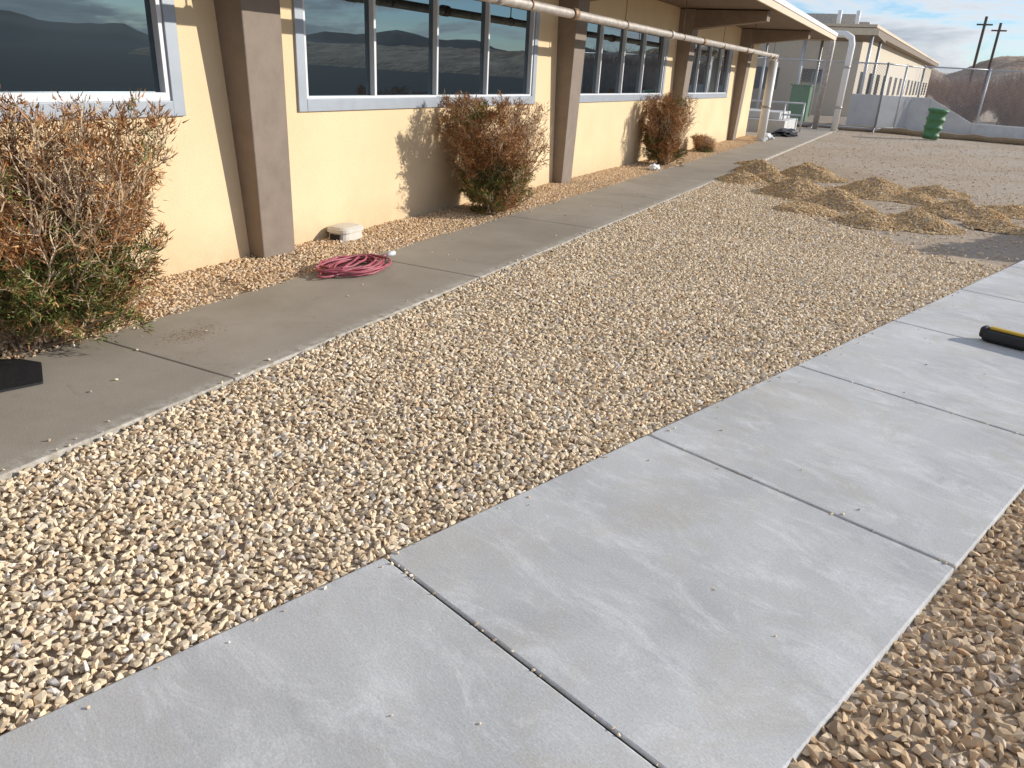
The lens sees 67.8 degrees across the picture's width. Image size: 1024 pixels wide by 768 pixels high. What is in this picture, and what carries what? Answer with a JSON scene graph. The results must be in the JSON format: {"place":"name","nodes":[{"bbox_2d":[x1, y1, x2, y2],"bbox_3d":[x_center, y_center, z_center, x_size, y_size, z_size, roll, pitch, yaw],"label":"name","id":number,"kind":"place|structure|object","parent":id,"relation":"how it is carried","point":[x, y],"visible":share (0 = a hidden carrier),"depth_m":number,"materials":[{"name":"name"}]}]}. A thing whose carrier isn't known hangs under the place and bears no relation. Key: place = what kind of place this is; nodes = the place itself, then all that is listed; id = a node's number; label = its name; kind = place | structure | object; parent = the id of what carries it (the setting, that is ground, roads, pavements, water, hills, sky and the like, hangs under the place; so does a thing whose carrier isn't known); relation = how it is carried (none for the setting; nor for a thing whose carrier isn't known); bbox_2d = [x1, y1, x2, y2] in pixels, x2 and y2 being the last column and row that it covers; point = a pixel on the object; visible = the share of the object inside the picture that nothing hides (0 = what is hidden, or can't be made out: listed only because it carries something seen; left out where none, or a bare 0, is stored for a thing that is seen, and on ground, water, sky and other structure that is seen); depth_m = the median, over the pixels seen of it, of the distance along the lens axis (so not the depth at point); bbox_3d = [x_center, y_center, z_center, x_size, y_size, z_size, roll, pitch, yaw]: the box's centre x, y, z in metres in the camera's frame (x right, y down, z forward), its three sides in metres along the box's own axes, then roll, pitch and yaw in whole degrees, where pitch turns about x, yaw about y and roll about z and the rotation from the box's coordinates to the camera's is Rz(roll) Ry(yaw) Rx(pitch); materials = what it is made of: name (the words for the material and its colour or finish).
{"place":"outdoors","nodes":[
{"label":"outdoors","id":0,"kind":"place"},
{"bbox_2d":[148,323,231,349],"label":"spilled dirt","id":1,"kind":"structure","parent":0,"point":[189,335],"depth_m":4.64,"materials":[{"name":"soil"}]},
{"bbox_2d":[0,127,838,480],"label":"sidewalk","id":2,"kind":"structure","parent":0,"point":[62,407],"depth_m":4.90,"materials":[{"name":"concrete"}]},
{"bbox_2d":[0,359,42,391],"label":"rubber mat","id":3,"kind":"object","parent":2,"relation":"on","point":[18,373],"visible":1,"depth_m":3.92,"materials":[{"name":"black rubber"}]},
{"bbox_2d":[315,251,395,277],"bbox_3d":[-1.258,-1.009,6.348,0.544,0.084,1.089,14,25,24],"label":"garden hose","id":4,"kind":"object","parent":2,"relation":"on","point":[370,268],"visible":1,"depth_m":6.20,"materials":[{"name":"plastic"}]},
{"bbox_2d":[765,133,773,139],"bbox_3d":[7.641,-7.474,22.923,0.464,0.186,0.894,14,25,24],"label":"plastic bag","id":5,"kind":"object","parent":2,"relation":"on","point":[768,136],"visible":0.52,"depth_m":22.68,"materials":[{"name":"white plastic"}]},
{"bbox_2d":[771,128,797,136],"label":"sand bags","id":6,"kind":"object","parent":2,"relation":"on","point":[790,132],"visible":1,"depth_m":24.58,"materials":[{"name":"black plastic"}]},
{"bbox_2d":[812,30,854,130],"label":"white vent pipes","id":7,"kind":"object","parent":2,"relation":"on","point":[849,36],"visible":0.62,"depth_m":28.40,"materials":[{"name":"white metal"}]},
{"bbox_2d":[0,260,1023,767],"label":"sidewalk","id":8,"kind":"structure","parent":0,"point":[668,596],"depth_m":2.49,"materials":[{"name":"concrete"}]},
{"bbox_2d":[979,325,1023,350],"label":"push broom","id":9,"kind":"object","parent":8,"relation":"on","point":[1003,337],"visible":1,"depth_m":5.24,"materials":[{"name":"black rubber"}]},
{"bbox_2d":[745,103,1023,266],"bbox_3d":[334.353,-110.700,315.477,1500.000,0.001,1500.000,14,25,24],"label":"ground","id":10,"kind":"structure","parent":0,"point":[1013,251],"depth_m":17.00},
{"bbox_2d":[213,0,294,260],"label":"column","id":11,"kind":"structure","parent":10,"relation":"on","point":[250,37],"depth_m":6.01,"materials":[{"name":"beige paint"}]},
{"bbox_2d":[0,135,758,358],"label":"gravel bed","id":12,"kind":"object","parent":10,"relation":"on","point":[607,177],"visible":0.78,"depth_m":6.97,"materials":[{"name":"beige gravel"}]},
{"bbox_2d":[0,84,189,357],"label":"dry shrub","id":13,"kind":"object","parent":12,"relation":"on","point":[63,277],"visible":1,"depth_m":4.06,"materials":[{"name":"brown plant"}]},
{"bbox_2d":[327,222,363,243],"bbox_3d":[-1.599,-1.456,7.329,0.256,0.150,0.350,14,25,24],"label":"irrigation box","id":14,"kind":"object","parent":12,"relation":"on","point":[346,231],"visible":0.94,"depth_m":7.22,"materials":[{"name":"beige plastic"}]},
{"bbox_2d":[435,88,554,217],"bbox_3d":[-0.160,-2.634,8.802,1.413,1.436,1.488,14,25,24],"label":"dry shrub","id":15,"kind":"object","parent":12,"relation":"on","point":[496,168],"visible":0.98,"depth_m":8.50,"materials":[{"name":"brown plant"}]},
{"bbox_2d":[647,163,659,169],"bbox_3d":[2.607,-4.001,14.011,0.233,0.100,0.363,14,25,24],"label":"plastic bag","id":16,"kind":"object","parent":12,"relation":"on","point":[653,166],"visible":1,"depth_m":13.93,"materials":[{"name":"white plastic"}]},
{"bbox_2d":[638,91,697,166],"bbox_3d":[2.947,-4.796,14.584,1.146,1.596,1.208,1,23,-4],"label":"dry shrub","id":17,"kind":"object","parent":12,"relation":"on","point":[662,130],"visible":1,"depth_m":14.41,"materials":[{"name":"brown plant"}]},
{"bbox_2d":[690,133,716,152],"bbox_3d":[4.470,-5.575,17.819,0.709,0.601,0.765,14,25,24],"label":"dry shrub","id":18,"kind":"object","parent":12,"relation":"on","point":[702,143],"visible":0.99,"depth_m":17.72,"materials":[{"name":"brown plant"}]},
{"bbox_2d":[0,0,759,291],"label":"walls","id":19,"kind":"structure","parent":10,"relation":"on","point":[366,169],"depth_m":7.27,"materials":[{"name":"beige paint"}]},
{"bbox_2d":[0,0,185,121],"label":"window frame","id":20,"kind":"object","parent":19,"relation":"attached to","point":[176,104],"visible":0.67,"depth_m":5.33,"materials":[{"name":"grey metal"}]},
{"bbox_2d":[0,0,170,102],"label":"window sash","id":21,"kind":"object","parent":20,"relation":"in","point":[163,94],"depth_m":5.23,"materials":[{"name":"white metal"}]},
{"bbox_2d":[0,0,159,91],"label":"window glass","id":22,"kind":"object","parent":21,"relation":"in","point":[79,45],"depth_m":4.86,"materials":[{"name":"glass"}]},
{"bbox_2d":[292,0,539,111],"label":"window frame","id":23,"kind":"object","parent":19,"relation":"attached to","point":[304,104],"visible":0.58,"depth_m":7.17,"materials":[{"name":"grey metal"}]},
{"bbox_2d":[302,0,535,98],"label":"window sash","id":24,"kind":"object","parent":23,"relation":"in","point":[372,46],"depth_m":8.22,"materials":[{"name":"white metal"}]},
{"bbox_2d":[304,0,530,95],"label":"window glass","id":25,"kind":"object","parent":24,"relation":"in","point":[337,48],"visible":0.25,"depth_m":7.95,"materials":[{"name":"glass"}]},
{"bbox_2d":[579,22,669,102],"bbox_3d":[1.992,-5.611,13.378,0.094,1.210,4.660,14,25,24],"label":"window frame","id":26,"kind":"object","parent":19,"relation":"attached to","point":[596,98],"visible":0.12,"depth_m":13.49,"materials":[{"name":"grey metal"}]},
{"bbox_2d":[580,25,666,94],"bbox_3d":[1.984,-5.634,13.374,0.083,1.045,4.450,14,25,24],"label":"window sash","id":27,"kind":"object","parent":26,"relation":"in","point":[623,61],"depth_m":13.31,"materials":[{"name":"white metal"}]},
{"bbox_2d":[580,22,663,93],"bbox_3d":[1.968,-5.626,13.386,0.001,1.190,4.620,14,25,24],"label":"window glass","id":28,"kind":"object","parent":27,"relation":"in","point":[611,59],"visible":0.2,"depth_m":13.17,"materials":[{"name":"glass"}]},
{"bbox_2d":[687,43,733,98],"bbox_3d":[4.728,-7.524,18.352,0.094,1.210,4.440,14,25,24],"label":"window frame","id":29,"kind":"object","parent":19,"relation":"attached to","point":[717,95],"visible":0.38,"depth_m":19.32,"materials":[{"name":"white metal"}]},
{"bbox_2d":[688,44,731,93],"bbox_3d":[4.719,-7.547,18.348,0.083,1.045,4.230,14,25,24],"label":"window sash","id":30,"kind":"object","parent":29,"relation":"in","point":[708,70],"depth_m":18.47,"materials":[{"name":"white metal"}]},
{"bbox_2d":[688,44,729,92],"bbox_3d":[4.704,-7.539,18.359,0.001,1.190,4.400,14,25,24],"label":"window glass","id":31,"kind":"object","parent":30,"relation":"in","point":[703,68],"visible":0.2,"depth_m":18.47,"materials":[{"name":"grey glass"}]},
{"bbox_2d":[658,0,831,39],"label":"soffit","id":32,"kind":"structure","parent":19,"relation":"on","point":[779,21],"depth_m":15.07,"materials":[{"name":"brown paint"}]},
{"bbox_3d":[-1.665,-6.271,11.270,8.880,0.110,33.200,14,25,24],"label":"roof deck","id":33,"kind":"object","parent":32,"relation":"on","visible":0},
{"bbox_2d":[757,0,836,40],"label":"fascia","id":34,"kind":"structure","parent":33,"relation":"attached to","point":[777,6],"depth_m":16.49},
{"bbox_2d":[774,0,837,36],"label":"drip edge","id":35,"kind":"object","parent":33,"relation":"attached to","point":[786,4],"visible":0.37,"depth_m":17.25,"materials":[{"name":"white metal"}]},
{"bbox_2d":[0,170,1023,735],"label":"gravel bed","id":36,"kind":"object","parent":10,"relation":"on","point":[678,232],"visible":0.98,"depth_m":3.83,"materials":[{"name":"beige gravel"}]},
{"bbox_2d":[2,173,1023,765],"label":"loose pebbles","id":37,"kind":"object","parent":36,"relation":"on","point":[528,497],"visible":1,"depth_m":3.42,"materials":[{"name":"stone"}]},
{"bbox_2d":[716,169,769,186],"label":"gravel pile","id":38,"kind":"object","parent":36,"relation":"on","point":[743,177],"visible":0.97,"depth_m":12.98,"materials":[{"name":"gravel"}]},
{"bbox_2d":[734,158,779,174],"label":"gravel pile","id":39,"kind":"object","parent":36,"relation":"on","point":[762,165],"visible":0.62,"depth_m":14.19,"materials":[{"name":"gravel"}]},
{"bbox_2d":[755,171,788,183],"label":"gravel pile","id":40,"kind":"object","parent":36,"relation":"on","point":[770,177],"visible":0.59,"depth_m":13.45,"materials":[{"name":"gravel"}]},
{"bbox_2d":[766,201,838,217],"bbox_3d":[4.018,-2.439,10.576,0.974,0.181,0.992,14,25,24],"label":"gravel pile","id":41,"kind":"object","parent":36,"relation":"on","point":[806,208],"visible":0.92,"depth_m":10.37,"materials":[{"name":"gravel"}]},
{"bbox_2d":[779,162,849,182],"bbox_3d":[5.587,-4.024,14.409,1.532,0.328,1.519,14,25,24],"label":"gravel pile","id":42,"kind":"object","parent":36,"relation":"on","point":[811,172],"visible":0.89,"depth_m":14.12,"materials":[{"name":"gravel"}]},
{"bbox_2d":[793,188,877,212],"bbox_3d":[4.744,-2.714,11.162,1.176,0.313,1.177,14,25,24],"label":"gravel pile","id":43,"kind":"object","parent":36,"relation":"on","point":[837,199],"visible":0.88,"depth_m":10.92,"materials":[{"name":"gravel"}]},
{"bbox_2d":[890,191,942,205],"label":"gravel pile","id":44,"kind":"object","parent":36,"relation":"on","point":[915,197],"visible":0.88,"depth_m":11.91,"materials":[{"name":"gravel"}]},
{"bbox_2d":[907,184,970,198],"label":"gravel pile","id":45,"kind":"object","parent":36,"relation":"on","point":[936,191],"visible":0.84,"depth_m":12.85,"materials":[{"name":"gravel"}]},
{"bbox_2d":[962,219,1023,234],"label":"gravel pile","id":46,"kind":"object","parent":36,"relation":"on","point":[1001,226],"visible":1,"depth_m":9.85,"materials":[{"name":"gravel"}]},
{"bbox_2d":[983,204,1023,218],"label":"gravel pile","id":47,"kind":"object","parent":36,"relation":"on","point":[1015,210],"visible":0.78,"depth_m":11.18,"materials":[{"name":"gravel"}]},
{"bbox_2d":[552,0,589,184],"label":"column","id":48,"kind":"structure","parent":10,"relation":"on","point":[571,39],"depth_m":11.03,"materials":[{"name":"beige paint"}]},
{"bbox_2d":[672,8,697,155],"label":"column","id":49,"kind":"structure","parent":10,"relation":"on","point":[685,50],"depth_m":15.72,"materials":[{"name":"beige paint"}]},
{"bbox_2d":[693,9,770,29],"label":"roof beam","id":50,"kind":"structure","parent":49,"relation":"attached to","point":[707,19],"depth_m":15.06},
{"bbox_2d":[727,29,753,140],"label":"column","id":51,"kind":"structure","parent":10,"relation":"on","point":[743,67],"depth_m":20.90,"materials":[{"name":"beige paint"}]},
{"bbox_2d":[751,29,810,44],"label":"roof beam","id":52,"kind":"structure","parent":51,"relation":"attached to","point":[766,36],"depth_m":20.04,"materials":[{"name":"brown wood"}]},
{"bbox_2d":[735,159,758,164],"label":"gravel pile","id":53,"kind":"object","parent":10,"relation":"on","point":[746,162],"visible":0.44,"depth_m":15.68,"materials":[{"name":"gravel"}]},
{"bbox_2d":[755,53,779,141],"bbox_3d":[7.251,-8.097,21.642,0.298,2.406,0.368,6,23,7],"label":"white downpipe","id":54,"kind":"object","parent":10,"relation":"on","point":[767,98],"visible":0.8,"depth_m":21.60,"materials":[{"name":"grey metal"}]},
{"bbox_2d":[479,0,778,57],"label":"eave pipe","id":55,"kind":"object","parent":54,"relation":"attached to","point":[546,8],"visible":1,"depth_m":10.13,"materials":[{"name":"white metal"}]},
{"bbox_2d":[492,0,506,5],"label":"pipe coupling","id":56,"kind":"object","parent":55,"relation":"attached to","point":[501,2],"visible":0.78,"depth_m":7.51,"materials":[{"name":"beige metal"}]},
{"bbox_2d":[568,7,580,19],"bbox_3d":[0.732,-4.419,9.098,0.132,0.132,0.140,14,25,24],"label":"pipe coupling","id":57,"kind":"object","parent":55,"relation":"attached to","point":[577,14],"visible":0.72,"depth_m":9.06,"materials":[{"name":"beige metal"}]},
{"bbox_2d":[668,30,675,38],"bbox_3d":[2.604,-5.729,12.502,0.132,0.132,0.140,14,25,24],"label":"pipe coupling","id":58,"kind":"object","parent":55,"relation":"attached to","point":[673,35],"visible":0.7,"depth_m":12.46,"materials":[{"name":"white metal"}]},
{"bbox_2d":[746,108,797,132],"bbox_3d":[8.715,-9.764,28.184,3.100,0.720,3.000,14,25,24],"label":"concrete step","id":59,"kind":"object","parent":10,"relation":"on","point":[776,122],"visible":0.34,"depth_m":26.88,"materials":[{"name":"grey concrete"}]},
{"bbox_2d":[751,99,805,131],"bbox_3d":[8.808,-9.718,27.549,3.260,1.030,0.060,14,25,24],"label":"handrail","id":60,"kind":"object","parent":10,"relation":"on","point":[801,116],"visible":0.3,"depth_m":26.98,"materials":[{"name":"metal"}]},
{"bbox_2d":[752,176,825,200],"bbox_3d":[4.490,-3.099,11.999,1.408,0.356,1.402,14,25,24],"label":"gravel pile","id":61,"kind":"object","parent":10,"relation":"on","point":[796,188],"visible":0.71,"depth_m":11.76,"materials":[{"name":"gravel"}]},
{"bbox_2d":[788,84,813,121],"bbox_3d":[12.924,-12.580,34.300,0.900,1.660,0.900,14,25,24],"label":"utility cabinet","id":62,"kind":"object","parent":10,"relation":"on","point":[800,98],"visible":0.56,"depth_m":33.91,"materials":[{"name":"green metal"}]},
{"bbox_2d":[750,57,887,130],"bbox_3d":[10.825,-11.409,29.907,6.871,2.550,0.943,11,24,18],"label":"chain link fence","id":63,"kind":"object","parent":10,"relation":"on","point":[787,59],"visible":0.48,"depth_m":29.84,"materials":[{"name":"metal"}]},
{"bbox_2d":[755,27,885,116],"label":"covered walkway","id":64,"kind":"structure","parent":10,"relation":"on","point":[871,35],"depth_m":35.49,"materials":[{"name":"metal"}]},
{"bbox_2d":[750,40,931,116],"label":"walls","id":65,"kind":"structure","parent":10,"relation":"on","point":[793,50],"depth_m":44.27,"materials":[{"name":"beige paint"}]},
{"bbox_2d":[754,66,779,88],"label":"end window","id":66,"kind":"structure","parent":65,"relation":"attached to","point":[764,77],"depth_m":45.04,"materials":[{"name":"grey glass"}]},
{"bbox_2d":[800,69,822,91],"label":"end window","id":67,"kind":"structure","parent":65,"relation":"attached to","point":[810,77],"depth_m":43.94,"materials":[{"name":"grey glass"}]},
{"bbox_2d":[856,72,862,93],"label":"side window","id":68,"kind":"structure","parent":65,"relation":"attached to","point":[859,84],"depth_m":44.45,"materials":[{"name":"grey glass"}]},
{"bbox_2d":[865,73,871,93],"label":"side window","id":69,"kind":"structure","parent":65,"relation":"attached to","point":[868,84],"depth_m":47.72,"materials":[{"name":"grey glass"}]},
{"bbox_2d":[873,75,879,94],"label":"side window","id":70,"kind":"structure","parent":65,"relation":"attached to","point":[877,84],"depth_m":51.28,"materials":[{"name":"grey glass"}]},
{"bbox_2d":[827,26,938,66],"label":"roof","id":71,"kind":"structure","parent":65,"relation":"on","point":[894,43],"depth_m":55.89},
{"bbox_2d":[822,23,938,63],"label":"roof edge","id":72,"kind":"object","parent":71,"relation":"on","point":[872,25],"visible":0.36,"depth_m":42.23,"materials":[{"name":"white metal"}]},
{"bbox_2d":[806,13,870,23],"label":"roof duct","id":73,"kind":"object","parent":72,"relation":"on","point":[832,18],"visible":0.27,"depth_m":45.12,"materials":[{"name":"grey metal"}]},
{"bbox_2d":[836,10,842,22],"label":"vent","id":74,"kind":"object","parent":72,"relation":"on","point":[839,16],"visible":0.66,"depth_m":43.97,"materials":[{"name":"silver metal"}]},
{"bbox_2d":[854,11,860,23],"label":"vent","id":75,"kind":"object","parent":72,"relation":"on","point":[858,15],"visible":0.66,"depth_m":43.59,"materials":[{"name":"silver metal"}]},
{"bbox_2d":[886,77,892,94],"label":"side window","id":76,"kind":"structure","parent":65,"relation":"attached to","point":[889,86],"depth_m":57.66,"materials":[{"name":"grey glass"}]},
{"bbox_2d":[891,78,897,94],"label":"side window","id":77,"kind":"structure","parent":65,"relation":"attached to","point":[895,82],"depth_m":60.86,"materials":[{"name":"grey glass"}]},
{"bbox_2d":[686,131,1023,259],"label":"scattered stones","id":78,"kind":"object","parent":10,"relation":"on","point":[913,242],"visible":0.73,"depth_m":18.25,"materials":[{"name":"beige gravel"}]},
{"bbox_2d":[829,209,903,231],"bbox_3d":[4.638,-2.144,9.874,0.979,0.238,0.995,14,25,24],"label":"gravel pile","id":79,"kind":"object","parent":10,"relation":"on","point":[871,219],"visible":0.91,"depth_m":9.70,"materials":[{"name":"gravel"}]},
{"bbox_2d":[824,176,909,201],"bbox_3d":[5.974,-3.252,12.568,1.526,0.355,1.515,14,25,24],"label":"gravel pile","id":80,"kind":"object","parent":10,"relation":"on","point":[877,188],"visible":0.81,"depth_m":12.30,"materials":[{"name":"gravel"}]},
{"bbox_2d":[872,62,925,133],"bbox_3d":[15.264,-11.305,30.247,0.302,2.550,4.893,21,29,37],"label":"chain link fence","id":81,"kind":"object","parent":10,"relation":"on","point":[900,96],"visible":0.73,"depth_m":30.20,"materials":[{"name":"metal"}]},
{"bbox_2d":[789,490,1023,767],"bbox_3d":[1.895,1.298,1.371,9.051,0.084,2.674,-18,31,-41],"label":"gravel bed","id":82,"kind":"object","parent":10,"relation":"on","point":[1007,734],"visible":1,"depth_m":2.26,"materials":[{"name":"beige gravel"}]},
{"bbox_2d":[796,121,1023,145],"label":"straw wattle","id":83,"kind":"object","parent":10,"relation":"on","point":[977,137],"visible":0.58,"depth_m":28.50,"materials":[{"name":"brown wicker"}]},
{"bbox_2d":[884,208,966,234],"bbox_3d":[5.260,-2.140,9.893,1.171,0.278,1.175,14,25,24],"label":"gravel pile","id":84,"kind":"object","parent":10,"relation":"on","point":[920,221],"visible":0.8,"depth_m":9.63,"materials":[{"name":"gravel"}]},
{"bbox_2d":[845,94,1023,138],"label":"concrete retaining wall","id":85,"kind":"structure","parent":10,"relation":"on","point":[918,113],"depth_m":31.56,"materials":[{"name":"grey concrete"}]},
{"bbox_2d":[922,108,948,139],"bbox_3d":[15.028,-9.234,27.083,0.692,1.067,0.672,14,25,24],"label":"green bin","id":86,"kind":"object","parent":10,"relation":"on","point":[935,121],"visible":1,"depth_m":26.89,"materials":[{"name":"plastic"}]},
{"bbox_2d":[910,198,1010,221],"bbox_3d":[6.480,-2.537,10.996,1.294,0.291,1.290,14,25,24],"label":"gravel pile","id":87,"kind":"object","parent":10,"relation":"on","point":[959,209],"visible":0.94,"depth_m":10.74,"materials":[{"name":"gravel"}]},
{"bbox_2d":[917,65,1023,126],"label":"chain link fence","id":88,"kind":"object","parent":10,"relation":"on","point":[983,94],"visible":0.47,"depth_m":31.42,"materials":[{"name":"metal"}]},
{"bbox_2d":[925,61,1023,126],"bbox_3d":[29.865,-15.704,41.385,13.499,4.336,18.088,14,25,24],"label":"bare brush","id":89,"kind":"object","parent":10,"relation":"on","point":[989,101],"visible":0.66,"depth_m":37.39,"materials":[{"name":"brown plant"}]},
{"bbox_2d":[967,16,992,88],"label":"utility pole","id":90,"kind":"object","parent":10,"relation":"on","point":[985,24],"visible":0.78,"depth_m":75.71,"materials":[{"name":"brown wood"}]},
{"bbox_2d":[982,23,1006,89],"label":"utility pole","id":91,"kind":"object","parent":10,"relation":"on","point":[999,30],"visible":0.78,"depth_m":79.29,"materials":[{"name":"brown wood"}]},
{"bbox_2d":[785,0,1023,73],"label":"sky","id":92,"kind":"structure","parent":0,"point":[948,32],"materials":[{"name":"blue"}]},
{"bbox_2d":[926,56,1023,105],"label":"hill","id":93,"kind":"structure","parent":0,"point":[1004,63],"depth_m":128.35,"materials":[{"name":"brown soil"}]}
]}

